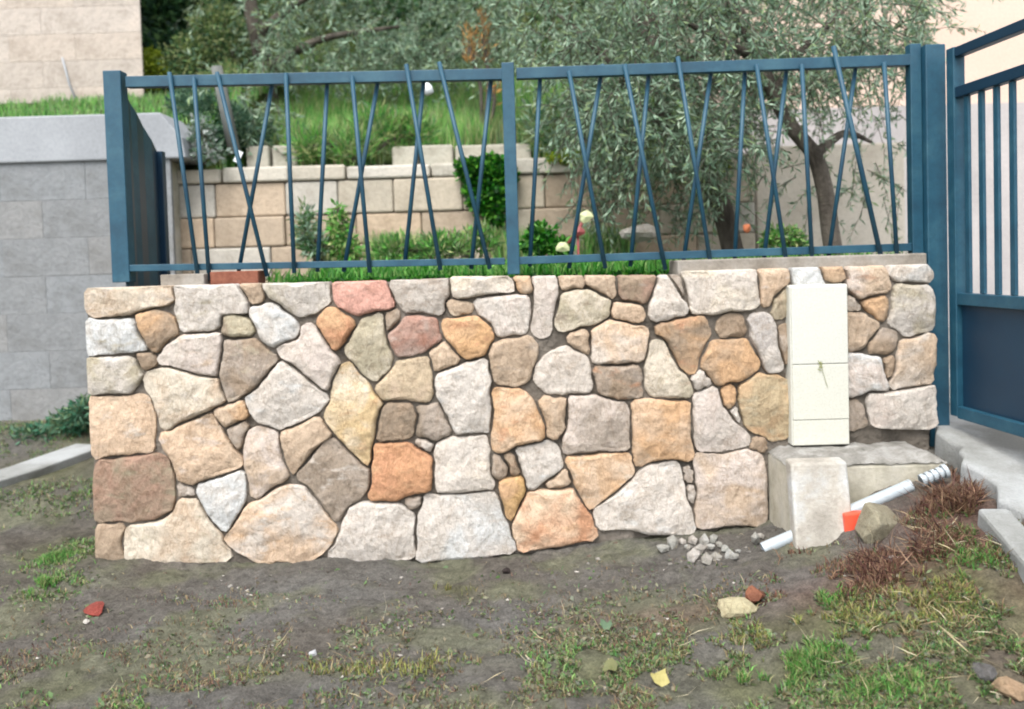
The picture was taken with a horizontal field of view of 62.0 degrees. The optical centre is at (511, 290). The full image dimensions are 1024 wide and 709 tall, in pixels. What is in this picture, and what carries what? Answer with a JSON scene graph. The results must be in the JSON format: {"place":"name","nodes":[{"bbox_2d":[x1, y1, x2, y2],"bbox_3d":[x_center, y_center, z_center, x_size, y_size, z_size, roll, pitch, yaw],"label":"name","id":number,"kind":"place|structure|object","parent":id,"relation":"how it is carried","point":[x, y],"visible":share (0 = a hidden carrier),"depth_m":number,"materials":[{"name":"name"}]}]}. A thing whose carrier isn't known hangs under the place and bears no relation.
{"place":"outdoors","nodes":[
{"label":"outdoors","id":0,"kind":"place"},
{"bbox_2d":[0,444,92,487],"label":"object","id":1,"kind":"structure","parent":0,"point":[53,461],"depth_m":4.20,"materials":[{"name":"concrete"}]},
{"bbox_2d":[1,0,726,179],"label":"hillside","id":2,"kind":"structure","parent":0,"point":[387,159],"depth_m":7.69,"materials":[{"name":"green plant"}]},
{"bbox_2d":[0,0,144,103],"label":"rendered building","id":3,"kind":"structure","parent":2,"relation":"on","point":[67,48],"depth_m":6.42,"materials":[{"name":"beige paint"}]},
{"bbox_2d":[0,88,257,170],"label":"grass","id":4,"kind":"structure","parent":2,"relation":"on","point":[22,110],"depth_m":6.00,"materials":[{"name":"green plant"}]},
{"bbox_2d":[142,45,169,91],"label":"yellow bush","id":5,"kind":"object","parent":2,"relation":"on","point":[150,69],"visible":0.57,"depth_m":6.67,"materials":[{"name":"green plant"}]},
{"bbox_2d":[140,0,258,74],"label":"laurel bush","id":6,"kind":"object","parent":2,"relation":"on","point":[160,16],"visible":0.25,"depth_m":7.54,"materials":[{"name":"green plant"}]},
{"bbox_2d":[153,0,256,92],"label":"broom bush","id":7,"kind":"object","parent":2,"relation":"on","point":[214,57],"visible":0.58,"depth_m":6.79,"materials":[{"name":"green plant"}]},
{"bbox_2d":[163,87,276,165],"bbox_3d":[-1.926,-1.069,5.548,0.792,0.655,0.532,-1,2,21],"label":"grey green bush","id":8,"kind":"object","parent":2,"relation":"on","point":[205,102],"visible":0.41,"depth_m":5.44,"materials":[{"name":"green plant"}]},
{"bbox_2d":[246,146,272,166],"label":"kerb block","id":9,"kind":"structure","parent":2,"relation":"on","point":[267,158],"depth_m":5.39,"materials":[{"name":"beige concrete"}]},
{"bbox_2d":[272,145,297,165],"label":"kerb block","id":10,"kind":"structure","parent":2,"relation":"on","point":[279,159],"depth_m":5.42,"materials":[{"name":"beige concrete"}]},
{"bbox_2d":[257,0,397,54],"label":"background tree","id":11,"kind":"object","parent":2,"relation":"on","point":[303,25],"visible":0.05,"depth_m":11.03,"materials":[{"name":"green plant"}]},
{"bbox_2d":[160,0,551,167],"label":"olive tree","id":12,"kind":"object","parent":2,"relation":"on","point":[259,30],"visible":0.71,"depth_m":6.52,"materials":[{"name":"green plant"}]},
{"bbox_2d":[278,96,443,165],"bbox_3d":[-0.942,-0.986,5.421,1.053,0.541,0.486,-2,2,-19],"label":"tall weed","id":13,"kind":"object","parent":2,"relation":"on","point":[395,125],"visible":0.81,"depth_m":5.38,"materials":[{"name":"green plant"}]},
{"bbox_2d":[392,146,419,164],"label":"kerb block","id":14,"kind":"structure","parent":2,"relation":"on","point":[403,155],"depth_m":5.39,"materials":[{"name":"beige concrete"}]},
{"bbox_2d":[334,0,508,63],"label":"background tree","id":15,"kind":"object","parent":2,"relation":"on","point":[399,9],"visible":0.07,"depth_m":10.79,"materials":[{"name":"green plant"}]},
{"bbox_2d":[422,145,454,167],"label":"kerb block","id":16,"kind":"structure","parent":2,"relation":"on","point":[435,154],"depth_m":5.41,"materials":[{"name":"beige concrete"}]},
{"bbox_2d":[206,42,717,169],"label":"grass","id":17,"kind":"structure","parent":2,"relation":"on","point":[346,112],"depth_m":6.41,"materials":[{"name":"green plant"}]},
{"bbox_2d":[455,145,481,159],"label":"kerb block","id":18,"kind":"structure","parent":2,"relation":"on","point":[472,150],"depth_m":5.41,"materials":[{"name":"beige concrete"}]},
{"bbox_2d":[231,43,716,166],"bbox_3d":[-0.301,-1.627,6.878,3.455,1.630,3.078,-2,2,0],"label":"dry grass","id":19,"kind":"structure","parent":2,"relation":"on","point":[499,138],"depth_m":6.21,"materials":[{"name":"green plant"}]},
{"bbox_2d":[457,7,501,129],"bbox_3d":[-0.224,-1.522,6.058,0.344,1.023,0.235,-2,2,0],"label":"dead plant","id":20,"kind":"object","parent":2,"relation":"on","point":[472,51],"visible":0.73,"depth_m":6.04,"materials":[{"name":"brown plant"}]},
{"bbox_2d":[486,143,530,158],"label":"kerb block","id":21,"kind":"structure","parent":2,"relation":"on","point":[521,153],"depth_m":5.39,"materials":[{"name":"beige concrete"}]},
{"bbox_2d":[464,0,617,62],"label":"background tree","id":22,"kind":"object","parent":2,"relation":"on","point":[537,17],"visible":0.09,"depth_m":10.53,"materials":[{"name":"green plant"}]},
{"bbox_2d":[515,82,657,153],"bbox_3d":[0.481,-1.094,5.412,0.985,0.632,0.497,-2,2,0],"label":"tall weed","id":23,"kind":"object","parent":2,"relation":"on","point":[532,120],"visible":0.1,"depth_m":5.36,"materials":[{"name":"green plant"}]},
{"bbox_2d":[582,0,661,60],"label":"background tree","id":24,"kind":"object","parent":2,"relation":"on","point":[612,15],"visible":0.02,"depth_m":10.33,"materials":[{"name":"green plant"}]},
{"bbox_2d":[425,83,433,95],"bbox_3d":[-0.375,-0.894,3.771,0.058,0.061,0.048,-2,2,0],"label":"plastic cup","id":25,"kind":"object","parent":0,"point":[428,89],"visible":0.68,"depth_m":3.75,"materials":[{"name":"white plastic"}]},
{"bbox_2d":[0,420,1023,708],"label":"ground","id":26,"kind":"structure","parent":0,"point":[36,536],"depth_m":2.62,"materials":[{"name":"soil"}]},
{"bbox_2d":[0,392,90,444],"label":"bush","id":27,"kind":"object","parent":26,"relation":"on","point":[73,416],"visible":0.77,"depth_m":4.67,"materials":[{"name":"green plant"}]},
{"bbox_2d":[83,601,103,616],"bbox_3d":[-1.355,1.034,2.757,0.061,0.034,0.086,-2,2,-15],"label":"loose stone","id":28,"kind":"object","parent":26,"relation":"on","point":[94,607],"visible":1,"depth_m":2.74,"materials":[{"name":"red stone"}]},
{"bbox_2d":[0,113,205,420],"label":"block wall","id":29,"kind":"structure","parent":26,"relation":"on","point":[55,253],"depth_m":4.99,"materials":[{"name":"concrete"}]},
{"bbox_2d":[309,649,316,655],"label":"pebble","id":30,"kind":"object","parent":26,"relation":"on","point":[313,653],"visible":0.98,"depth_m":2.42,"materials":[{"name":"stone"}]},
{"bbox_2d":[8,521,1001,708],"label":"gravel","id":31,"kind":"structure","parent":26,"relation":"on","point":[507,599],"depth_m":2.54,"materials":[{"name":"gravel"}]},
{"bbox_2d":[502,567,509,573],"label":"loose stone","id":32,"kind":"object","parent":26,"relation":"on","point":[506,570],"visible":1,"depth_m":3.00,"materials":[{"name":"brown stone"}]},
{"bbox_2d":[84,253,938,563],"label":"stone wall","id":33,"kind":"structure","parent":26,"relation":"on","point":[434,419],"depth_m":3.19,"materials":[{"name":"stone"}]},
{"bbox_2d":[210,270,265,284],"bbox_3d":[-1.060,-0.045,3.299,0.184,0.063,0.100,-2,2,0],"label":"brick","id":34,"kind":"object","parent":33,"relation":"on","point":[233,277],"visible":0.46,"depth_m":3.25,"materials":[{"name":"brick"}]},
{"bbox_2d":[103,44,923,282],"bbox_3d":[0.011,-0.481,3.296,3.136,0.843,0.079,-2,2,0],"label":"metal fence","id":35,"kind":"object","parent":33,"relation":"on","point":[116,85],"visible":0.9,"depth_m":3.27,"materials":[{"name":"blue metal"}]},
{"bbox_2d":[784,283,848,445],"bbox_3d":[1.139,0.274,3.183,0.215,0.597,0.080,-2,2,0],"label":"meter box","id":36,"kind":"object","parent":33,"relation":"attached to","point":[817,322],"visible":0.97,"depth_m":3.15,"materials":[{"name":"beige plastic"}]},
{"bbox_2d":[791,285,847,364],"bbox_3d":[1.134,0.125,3.143,0.207,0.289,0.012,-2,2,0],"label":"door","id":37,"kind":"structure","parent":36,"relation":"in","point":[819,318],"depth_m":3.14,"materials":[{"name":"beige plastic"}]},
{"bbox_2d":[818,361,827,386],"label":"weed sprig","id":38,"kind":"object","parent":36,"relation":"attached to","point":[820,362],"visible":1,"depth_m":3.14,"materials":[{"name":"plant"}]},
{"bbox_2d":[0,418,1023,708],"bbox_3d":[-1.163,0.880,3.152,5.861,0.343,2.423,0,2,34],"label":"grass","id":39,"kind":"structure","parent":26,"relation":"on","point":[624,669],"depth_m":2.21,"materials":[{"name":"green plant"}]},
{"bbox_2d":[18,500,1009,707],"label":"tall grass","id":40,"kind":"structure","parent":26,"relation":"on","point":[54,555],"depth_m":2.19,"materials":[{"name":"green plant"}]},
{"bbox_2d":[111,487,1022,708],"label":"straw","id":41,"kind":"object","parent":26,"relation":"on","point":[836,619],"visible":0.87,"depth_m":2.24,"materials":[{"name":"beige plant"}]},
{"bbox_2d":[600,619,611,629],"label":"fallen leaf","id":42,"kind":"object","parent":26,"relation":"on","point":[604,624],"visible":1,"depth_m":2.45,"materials":[{"name":"green plant"}]},
{"bbox_2d":[603,657,617,672],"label":"fallen leaf","id":43,"kind":"object","parent":26,"relation":"on","point":[611,663],"visible":1,"depth_m":2.24,"materials":[{"name":"plant"}]},
{"bbox_2d":[211,551,1017,684],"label":"yellow grass","id":44,"kind":"structure","parent":26,"relation":"on","point":[421,666],"depth_m":2.31,"materials":[{"name":"plant"}]},
{"bbox_2d":[650,669,669,686],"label":"fallen leaf","id":45,"kind":"object","parent":26,"relation":"on","point":[660,678],"visible":1,"depth_m":2.17,"materials":[{"name":"yellow plant"}]},
{"bbox_2d":[656,544,669,552],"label":"rubble stone","id":46,"kind":"object","parent":26,"relation":"on","point":[662,548],"visible":1,"depth_m":3.05,"materials":[{"name":"white stone"}]},
{"bbox_2d":[667,535,678,549],"bbox_3d":[0.581,0.915,3.097,0.048,0.061,0.054,-2,2,-20],"label":"rubble stone","id":47,"kind":"object","parent":26,"relation":"on","point":[672,541],"visible":0.94,"depth_m":3.08,"materials":[{"name":"white stone"}]},
{"bbox_2d":[679,538,685,543],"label":"rubble stone","id":48,"kind":"object","parent":26,"relation":"on","point":[682,541],"visible":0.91,"depth_m":3.12,"materials":[{"name":"white stone"}]},
{"bbox_2d":[686,544,692,552],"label":"rubble stone","id":49,"kind":"object","parent":26,"relation":"on","point":[688,547],"visible":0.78,"depth_m":3.00,"materials":[{"name":"white stone"}]},
{"bbox_2d":[688,535,697,544],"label":"rubble stone","id":50,"kind":"object","parent":26,"relation":"on","point":[692,539],"visible":1,"depth_m":3.10,"materials":[{"name":"white stone"}]},
{"bbox_2d":[687,548,699,562],"bbox_3d":[0.625,0.914,2.926,0.045,0.062,0.048,-1,2,25],"label":"rubble stone","id":51,"kind":"object","parent":26,"relation":"on","point":[693,555],"visible":0.97,"depth_m":2.91,"materials":[{"name":"white stone"}]},
{"bbox_2d":[692,544,707,554],"bbox_3d":[0.659,0.907,2.979,0.057,0.048,0.034,-2,2,0],"label":"rubble stone","id":52,"kind":"object","parent":26,"relation":"on","point":[701,548],"visible":0.62,"depth_m":2.97,"materials":[{"name":"white stone"}]},
{"bbox_2d":[699,533,709,545],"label":"rubble stone","id":53,"kind":"object","parent":26,"relation":"on","point":[704,539],"visible":0.72,"depth_m":3.03,"materials":[{"name":"white stone"}]},
{"bbox_2d":[701,552,712,564],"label":"rubble stone","id":54,"kind":"object","parent":26,"relation":"on","point":[706,558],"visible":1,"depth_m":2.87,"materials":[{"name":"white stone"}]},
{"bbox_2d":[706,543,714,550],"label":"rubble stone","id":55,"kind":"object","parent":26,"relation":"on","point":[711,547],"visible":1,"depth_m":2.99,"materials":[{"name":"white stone"}]},
{"bbox_2d":[710,534,717,543],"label":"rubble stone","id":56,"kind":"object","parent":26,"relation":"on","point":[713,538],"visible":0.91,"depth_m":3.08,"materials":[{"name":"white stone"}]},
{"bbox_2d":[710,552,722,561],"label":"rubble stone","id":57,"kind":"object","parent":26,"relation":"on","point":[715,556],"visible":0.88,"depth_m":2.88,"materials":[{"name":"white stone"}]},
{"bbox_2d":[715,541,721,547],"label":"rubble stone","id":58,"kind":"object","parent":26,"relation":"on","point":[719,544],"visible":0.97,"depth_m":3.01,"materials":[{"name":"white stone"}]},
{"bbox_2d":[721,545,728,551],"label":"rubble stone","id":59,"kind":"object","parent":26,"relation":"on","point":[724,548],"visible":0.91,"depth_m":2.97,"materials":[{"name":"white stone"}]},
{"bbox_2d":[724,549,733,558],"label":"rubble stone","id":60,"kind":"object","parent":26,"relation":"on","point":[729,553],"visible":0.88,"depth_m":2.88,"materials":[{"name":"white stone"}]},
{"bbox_2d":[732,553,738,559],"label":"rubble stone","id":61,"kind":"object","parent":26,"relation":"on","point":[735,556],"visible":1,"depth_m":2.86,"materials":[{"name":"white stone"}]},
{"bbox_2d":[717,597,757,618],"bbox_3d":[0.651,0.922,2.459,0.114,0.066,0.057,-1,2,14],"label":"loose stone","id":62,"kind":"object","parent":26,"relation":"on","point":[732,607],"visible":0.94,"depth_m":2.45,"materials":[{"name":"beige stone"}]},
{"bbox_2d":[745,585,764,603],"bbox_3d":[0.720,0.900,2.522,0.057,0.050,0.091,-1,2,20],"label":"loose stone","id":63,"kind":"object","parent":26,"relation":"on","point":[753,594],"visible":0.88,"depth_m":2.49,"materials":[{"name":"orange stone"}]},
{"bbox_2d":[751,532,759,544],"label":"rubble stone","id":64,"kind":"object","parent":26,"relation":"on","point":[755,539],"visible":1,"depth_m":2.96,"materials":[{"name":"white stone"}]},
{"bbox_2d":[786,457,850,548],"bbox_3d":[1.041,0.769,2.883,0.203,0.380,0.153,-2,2,0],"label":"concrete slab","id":65,"kind":"object","parent":26,"relation":"on","point":[819,497],"depth_m":2.87,"materials":[{"name":"grey concrete"}]},
{"bbox_2d":[842,510,860,531],"bbox_3d":[1.150,0.798,2.846,0.084,0.125,0.034,-2,2,0],"label":"plastic scrap","id":66,"kind":"object","parent":65,"relation":"on","point":[850,518],"visible":0.27,"depth_m":2.83,"materials":[{"name":"plastic"}]},
{"bbox_2d":[760,479,914,550],"bbox_3d":[1.104,0.768,2.895,0.531,0.238,0.043,-2,2,-2],"label":"plastic pipe","id":67,"kind":"object","parent":26,"relation":"on","point":[879,497],"visible":0.46,"depth_m":2.88,"materials":[{"name":"grey plastic"}]},
{"bbox_2d":[917,464,950,485],"bbox_3d":[1.434,0.626,2.895,0.104,0.074,0.048,-2,2,0],"label":"corrugated pipe end","id":68,"kind":"object","parent":67,"relation":"attached to","point":[943,470],"visible":0.92,"depth_m":2.88,"materials":[{"name":"grey plastic"}]},
{"bbox_2d":[768,441,946,530],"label":"concrete plinth","id":69,"kind":"structure","parent":26,"relation":"on","point":[872,468],"depth_m":3.01,"materials":[{"name":"grey concrete"}]},
{"bbox_2d":[711,464,1023,638],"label":"dry weeds","id":70,"kind":"object","parent":26,"relation":"on","point":[887,561],"visible":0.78,"depth_m":2.51,"materials":[{"name":"brown plant"}]},
{"bbox_2d":[855,502,898,543],"bbox_3d":[1.205,0.755,2.793,0.210,0.116,0.126,-3,2,-36],"label":"stone chunk","id":71,"kind":"object","parent":26,"relation":"on","point":[875,519],"visible":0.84,"depth_m":2.73,"materials":[{"name":"beige stone"}]},
{"bbox_2d":[817,466,1000,603],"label":"dead twigs","id":72,"kind":"object","parent":26,"relation":"on","point":[906,559],"visible":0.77,"depth_m":2.57,"materials":[{"name":"brown plant"}]},
{"bbox_2d":[921,44,949,446],"bbox_3d":[1.629,-0.166,3.303,0.076,1.546,0.090,-2,2,0],"label":"gate post","id":73,"kind":"object","parent":26,"relation":"on","point":[933,86],"visible":0.5,"depth_m":3.25,"materials":[{"name":"blue metal"}]},
{"bbox_2d":[910,476,993,526],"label":"dry weeds","id":74,"kind":"object","parent":26,"relation":"on","point":[964,500],"visible":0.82,"depth_m":2.71,"materials":[{"name":"brown plant"}]},
{"bbox_2d":[972,662,996,680],"bbox_3d":[1.135,0.913,2.047,0.045,0.033,0.076,-2,2,0],"label":"loose stone","id":75,"kind":"object","parent":26,"relation":"on","point":[985,672],"visible":1,"depth_m":2.03,"materials":[{"name":"grey stone"}]},
{"bbox_2d":[978,509,1023,582],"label":"kerb stone","id":76,"kind":"object","parent":26,"relation":"on","point":[1006,526],"visible":0.76,"depth_m":2.46,"materials":[{"name":"concrete"}]},
{"bbox_2d":[991,676,1023,700],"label":"loose stone","id":77,"kind":"object","parent":26,"relation":"on","point":[1007,686],"visible":0.99,"depth_m":1.98,"materials":[{"name":"beige stone"}]},
{"bbox_2d":[0,465,1023,708],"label":"dry grass","id":78,"kind":"structure","parent":0,"point":[524,637],"depth_m":2.34,"materials":[{"name":"green plant"}]},
{"bbox_2d":[935,327,1023,522],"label":"driveway","id":79,"kind":"structure","parent":0,"point":[994,458],"depth_m":2.94,"materials":[{"name":"concrete"}]},
{"bbox_2d":[749,142,905,256],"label":"garden wall","id":80,"kind":"structure","parent":79,"relation":"on","point":[871,155],"depth_m":5.48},
{"bbox_2d":[637,0,1023,326],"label":"peach house","id":81,"kind":"structure","parent":79,"relation":"on","point":[987,16],"depth_m":7.04,"materials":[{"name":"beige paint"}]},
{"bbox_2d":[946,19,1023,437],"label":"metal gate","id":82,"kind":"structure","parent":79,"relation":"on","point":[986,332],"depth_m":3.02,"materials":[{"name":"blue metal"}]},
{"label":"garden soil","id":83,"kind":"structure","parent":0,"visible":0},
{"bbox_2d":[126,100,169,286],"bbox_3d":[-1.553,-0.407,3.582,0.042,0.816,0.491,-2,2,-4],"label":"side screen","id":84,"kind":"object","parent":83,"relation":"on","point":[149,199],"visible":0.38,"depth_m":3.62,"materials":[{"name":"blue paint"}]},
{"bbox_2d":[233,150,247,178],"bbox_3d":[-1.274,-0.593,3.995,0.056,0.132,0.033,-2,2,0],"label":"plant tag","id":85,"kind":"object","parent":83,"relation":"on","point":[240,154],"visible":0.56,"depth_m":3.98,"materials":[{"name":"white plastic"}]},
{"bbox_2d":[287,196,333,278],"bbox_3d":[-1.129,-0.291,4.794,0.295,0.506,0.207,-2,2,0],"label":"leafy weed","id":86,"kind":"object","parent":83,"relation":"on","point":[306,241],"visible":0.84,"depth_m":4.76,"materials":[{"name":"green plant"}]},
{"bbox_2d":[322,198,373,260],"bbox_3d":[-0.932,-0.285,4.794,0.307,0.484,0.210,-2,2,0],"label":"leafy weed","id":87,"kind":"object","parent":83,"relation":"on","point":[337,230],"visible":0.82,"depth_m":4.76,"materials":[{"name":"green plant"}]},
{"bbox_2d":[370,217,504,265],"bbox_3d":[-0.384,-0.210,4.349,0.714,0.339,0.346,-2,2,0],"label":"leafy weed","id":88,"kind":"object","parent":83,"relation":"on","point":[449,245],"visible":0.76,"depth_m":4.32,"materials":[{"name":"green plant"}]},
{"bbox_2d":[177,153,754,282],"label":"retaining wall","id":89,"kind":"structure","parent":83,"relation":"on","point":[387,190],"depth_m":5.18,"materials":[{"name":"beige stone"}]},
{"bbox_2d":[185,112,232,166],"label":"white flowered plant","id":90,"kind":"object","parent":89,"relation":"on","point":[208,153],"visible":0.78,"depth_m":5.04,"materials":[{"name":"green plant"}]},
{"bbox_2d":[211,65,240,153],"bbox_3d":[-1.768,-1.117,5.266,0.155,0.539,0.075,-3,2,-24],"label":"wooden stake","id":91,"kind":"object","parent":89,"relation":"on","point":[217,68],"visible":0.59,"depth_m":5.24,"materials":[{"name":"grey wood"}]},
{"bbox_2d":[452,150,521,232],"bbox_3d":[-0.148,-0.591,5.112,0.420,0.505,0.233,-2,2,0],"label":"ivy plant","id":92,"kind":"object","parent":89,"relation":"attached to","point":[492,205],"visible":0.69,"depth_m":5.07,"materials":[{"name":"green plant"}]},
{"bbox_2d":[545,147,592,166],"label":"flowering weed","id":93,"kind":"object","parent":89,"relation":"on","point":[551,156],"visible":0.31,"depth_m":5.12,"materials":[{"name":"green plant"}]},
{"bbox_2d":[616,145,660,162],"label":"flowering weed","id":94,"kind":"object","parent":89,"relation":"on","point":[637,156],"visible":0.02,"depth_m":5.12,"materials":[{"name":"green plant"}]},
{"bbox_2d":[702,155,731,177],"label":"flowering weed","id":95,"kind":"object","parent":89,"relation":"on","point":[721,163],"visible":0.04,"depth_m":5.08,"materials":[{"name":"green plant"}]},
{"bbox_2d":[288,268,668,282],"bbox_3d":[-0.006,-0.055,3.514,1.872,0.046,0.299,-2,2,0],"label":"clover","id":96,"kind":"object","parent":83,"relation":"on","point":[616,273],"visible":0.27,"depth_m":3.43,"materials":[{"name":"green plant"}]},
{"bbox_2d":[320,223,637,269],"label":"weeds","id":97,"kind":"object","parent":83,"relation":"on","point":[587,241],"visible":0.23,"depth_m":4.95,"materials":[{"name":"green plant"}]},
{"bbox_2d":[519,218,576,265],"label":"leafy weed","id":98,"kind":"object","parent":83,"relation":"on","point":[545,241],"visible":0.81,"depth_m":3.96,"materials":[{"name":"green plant"}]},
{"bbox_2d":[556,210,592,254],"bbox_3d":[0.289,-0.202,3.904,0.178,0.333,0.036,-2,2,0],"label":"garden windmill","id":99,"kind":"object","parent":83,"relation":"on","point":[586,216],"visible":0.73,"depth_m":3.89,"materials":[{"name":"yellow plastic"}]},
{"bbox_2d":[266,251,907,282],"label":"grass","id":100,"kind":"structure","parent":83,"relation":"on","point":[648,266],"depth_m":3.53,"materials":[{"name":"green plant"}]},
{"bbox_2d":[452,0,811,258],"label":"olive tree","id":101,"kind":"object","parent":83,"relation":"on","point":[585,47],"visible":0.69,"depth_m":4.26,"materials":[{"name":"green plant"}]},
{"bbox_2d":[619,223,655,242],"bbox_3d":[0.618,-0.283,4.188,0.190,0.096,0.102,-2,2,0],"label":"garden stone","id":102,"kind":"object","parent":83,"relation":"on","point":[645,232],"visible":0.82,"depth_m":4.16,"materials":[{"name":"grey stone"}]},
{"bbox_2d":[520,0,1003,254],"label":"olive tree","id":103,"kind":"object","parent":83,"relation":"on","point":[808,46],"visible":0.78,"depth_m":4.12,"materials":[{"name":"green plant"}]},
{"bbox_2d":[743,224,750,232],"bbox_3d":[1.129,-0.300,4.092,0.039,0.044,0.028,-2,2,0],"label":"ball","id":104,"kind":"object","parent":103,"relation":"attached to","point":[746,228],"visible":1,"depth_m":4.08,"materials":[{"name":"orange plastic"}]},
{"bbox_2d":[757,221,808,255],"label":"leafy weed","id":105,"kind":"object","parent":83,"relation":"on","point":[795,237],"visible":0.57,"depth_m":4.06,"materials":[{"name":"green plant"}]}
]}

